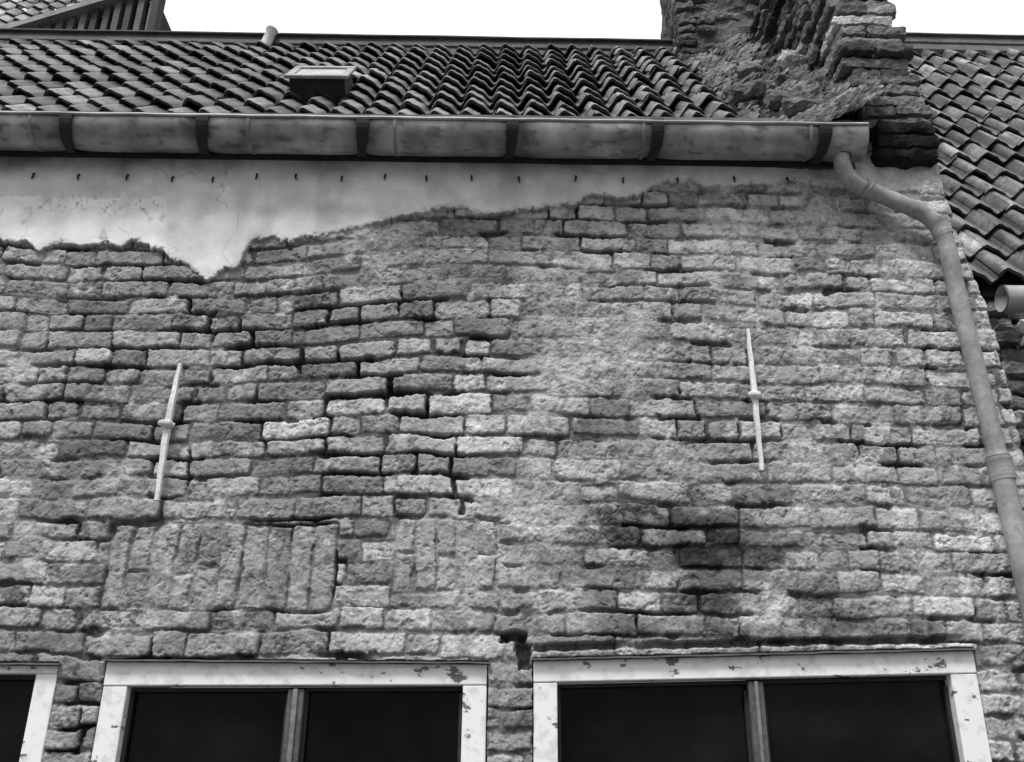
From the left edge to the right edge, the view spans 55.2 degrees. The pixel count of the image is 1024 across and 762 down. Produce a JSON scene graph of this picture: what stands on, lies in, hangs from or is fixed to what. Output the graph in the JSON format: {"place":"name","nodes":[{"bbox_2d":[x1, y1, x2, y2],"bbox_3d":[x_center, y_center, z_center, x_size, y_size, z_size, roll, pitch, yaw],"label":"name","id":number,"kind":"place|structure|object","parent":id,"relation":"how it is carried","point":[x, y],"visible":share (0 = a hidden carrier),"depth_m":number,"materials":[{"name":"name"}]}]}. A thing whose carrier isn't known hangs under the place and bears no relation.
{"place":"outdoors","nodes":[
{"label":"outdoors","id":0,"kind":"place"},
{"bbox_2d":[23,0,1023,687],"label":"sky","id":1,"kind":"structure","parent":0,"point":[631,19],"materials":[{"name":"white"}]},
{"bbox_3d":[-5.502,1.469,8.089,4.768,6.981,2.700,1,-24,0],"label":"house body","id":2,"kind":"object","parent":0,"visible":0},
{"bbox_2d":[31,0,171,30],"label":"board gable","id":3,"kind":"structure","parent":2,"relation":"on","point":[140,15],"depth_m":8.33,"materials":[{"name":"grey wood"}]},
{"bbox_2d":[0,0,86,25],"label":"tiled roof","id":4,"kind":"structure","parent":3,"relation":"attached to","point":[11,11],"depth_m":9.46,"materials":[{"name":"tile"}]},
{"bbox_2d":[0,0,150,28],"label":"barge board","id":5,"kind":"object","parent":3,"relation":"attached to","point":[77,10],"depth_m":8.29,"materials":[{"name":"grey wood"}]},
{"label":"ground","id":6,"kind":"structure","parent":0,"visible":0},
{"bbox_2d":[0,110,1023,761],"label":"brick wall","id":7,"kind":"structure","parent":6,"relation":"on","point":[498,418],"depth_m":3.92,"materials":[{"name":"grey brick"}]},
{"bbox_2d":[0,665,58,761],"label":"frame","id":8,"kind":"object","parent":7,"relation":"attached to","point":[33,749],"visible":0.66,"depth_m":3.48,"materials":[{"name":"white paint"}]},
{"bbox_2d":[0,675,34,761],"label":"glass","id":9,"kind":"object","parent":8,"relation":"attached to","point":[15,698],"depth_m":3.53,"materials":[{"name":"black glass"}]},
{"bbox_2d":[0,676,35,679],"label":"casement stile","id":10,"kind":"object","parent":8,"relation":"attached to","point":[17,677],"depth_m":3.56,"materials":[{"name":"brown wood"}]},
{"bbox_2d":[0,663,58,664],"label":"weather strip","id":11,"kind":"object","parent":8,"relation":"on","point":[30,663],"visible":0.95,"depth_m":3.51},
{"bbox_2d":[153,362,183,502],"bbox_3d":[-1.363,0.197,3.876,0.070,0.578,0.084,1,-24,0],"label":"iron wall anchor","id":12,"kind":"object","parent":7,"relation":"attached to","point":[167,424],"visible":1,"depth_m":3.85,"materials":[{"name":"white metal"}]},
{"bbox_2d":[91,662,486,761],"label":"frame","id":13,"kind":"object","parent":7,"relation":"attached to","point":[122,680],"visible":1,"depth_m":3.52,"materials":[{"name":"white paint"}]},
{"bbox_2d":[120,687,462,761],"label":"casement stile","id":14,"kind":"object","parent":13,"relation":"attached to","point":[294,726],"visible":1,"depth_m":3.51,"materials":[{"name":"grey wood"}]},
{"bbox_2d":[125,687,462,761],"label":"glass","id":15,"kind":"object","parent":13,"relation":"attached to","point":[248,727],"visible":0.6,"depth_m":3.52,"materials":[{"name":"black glass"}]},
{"bbox_2d":[101,659,489,663],"bbox_3d":[-0.777,1.016,3.553,1.398,0.022,0.074,1,-24,0],"label":"weather strip","id":16,"kind":"object","parent":13,"relation":"on","point":[293,661],"visible":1,"depth_m":3.52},
{"bbox_2d":[31,172,788,183],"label":"plaster nails","id":17,"kind":"object","parent":7,"relation":"attached to","point":[426,176],"visible":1,"depth_m":4.36,"materials":[{"name":"paint"}]},
{"bbox_2d":[0,151,855,169],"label":"eaves board","id":18,"kind":"object","parent":7,"relation":"attached to","point":[823,165],"visible":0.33,"depth_m":4.41,"materials":[{"name":"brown wood"}]},
{"bbox_2d":[745,327,763,471],"bbox_3d":[0.975,0.070,3.942,0.062,0.617,0.084,1,-24,0],"label":"iron wall anchor","id":19,"kind":"object","parent":7,"relation":"attached to","point":[754,394],"visible":1,"depth_m":3.91,"materials":[{"name":"white metal"}]},
{"bbox_2d":[533,651,991,761],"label":"frame","id":20,"kind":"object","parent":7,"relation":"attached to","point":[957,669],"visible":1,"depth_m":3.54,"materials":[{"name":"white paint"}]},
{"bbox_2d":[530,648,978,659],"bbox_3d":[0.879,0.995,3.569,1.626,0.067,0.076,1,-24,0],"label":"weather strip","id":21,"kind":"object","parent":20,"relation":"on","point":[756,654],"visible":1,"depth_m":3.54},
{"bbox_2d":[557,676,953,761],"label":"glass","id":22,"kind":"object","parent":20,"relation":"attached to","point":[902,721],"visible":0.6,"depth_m":3.53,"materials":[{"name":"black glass"}]},
{"bbox_2d":[557,676,959,761],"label":"casement stile","id":23,"kind":"object","parent":20,"relation":"attached to","point":[757,729],"visible":1,"depth_m":3.53,"materials":[{"name":"grey wood"}]},
{"bbox_2d":[833,148,1023,624],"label":"downpipe","id":24,"kind":"object","parent":7,"relation":"attached to","point":[999,463],"visible":0.99,"depth_m":3.93,"materials":[{"name":"grey metal"}]},
{"bbox_2d":[985,301,1023,397],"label":"wall","id":25,"kind":"structure","parent":6,"relation":"on","point":[1013,323],"depth_m":4.63,"materials":[{"name":"grey brick"}]},
{"bbox_2d":[911,63,1023,300],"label":"roof deck","id":26,"kind":"structure","parent":25,"relation":"on","point":[987,291],"depth_m":4.91,"materials":[{"name":"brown wood"}]},
{"bbox_2d":[903,32,1023,56],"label":"ridge capping","id":27,"kind":"object","parent":26,"relation":"on","point":[961,43],"visible":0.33,"depth_m":8.15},
{"bbox_2d":[907,48,1023,284],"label":"tiled roof","id":28,"kind":"structure","parent":26,"relation":"on","point":[998,195],"depth_m":6.19,"materials":[{"name":"tile"}]},
{"bbox_2d":[987,302,1023,454],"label":"rubble bricks","id":29,"kind":"object","parent":25,"relation":"attached to","point":[1009,336],"visible":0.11,"depth_m":4.47,"materials":[{"name":"grey brick"}]},
{"bbox_2d":[994,285,1023,313],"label":"rain gutter","id":30,"kind":"object","parent":25,"relation":"attached to","point":[1009,298],"visible":1,"depth_m":4.37,"materials":[{"name":"metal"}]},
{"bbox_3d":[-1.110,1.760,5.686,6.214,4.575,4.470,1,-24,0],"label":"side wall","id":31,"kind":"object","parent":6,"relation":"on","visible":0},
{"bbox_2d":[0,38,759,118],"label":"tiled roof","id":32,"kind":"structure","parent":31,"relation":"on","point":[104,75],"depth_m":5.53,"materials":[{"name":"tile"}]},
{"bbox_2d":[259,25,277,54],"bbox_3d":[-1.721,-2.396,6.899,0.128,0.221,0.085,1,-24,0],"label":"vent pipe","id":33,"kind":"object","parent":32,"relation":"attached to","point":[271,33],"visible":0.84,"depth_m":6.88,"materials":[{"name":"paint"}]},
{"bbox_2d":[284,66,355,107],"bbox_3d":[-1.007,-1.574,5.191,0.327,0.328,0.313,1,-24,0],"label":"skylight","id":34,"kind":"object","parent":32,"relation":"attached to","point":[307,83],"visible":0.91,"depth_m":5.08,"materials":[{"name":"metal"}]},
{"bbox_2d":[0,111,868,162],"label":"rain gutter","id":35,"kind":"object","parent":32,"relation":"attached to","point":[397,136],"visible":0.99,"depth_m":4.25,"materials":[{"name":"metal"}]},
{"bbox_2d":[150,56,872,151],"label":"roof deck","id":36,"kind":"structure","parent":31,"relation":"on","point":[523,105],"depth_m":5.99,"materials":[{"name":"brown wood"}]},
{"bbox_2d":[0,28,672,61],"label":"ridge capping","id":37,"kind":"object","parent":36,"relation":"on","point":[451,43],"visible":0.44,"depth_m":6.96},
{"bbox_2d":[660,0,938,170],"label":"chimney","id":38,"kind":"object","parent":31,"relation":"on","point":[812,60],"visible":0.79,"depth_m":4.86,"materials":[{"name":"grey brick"}]}
]}

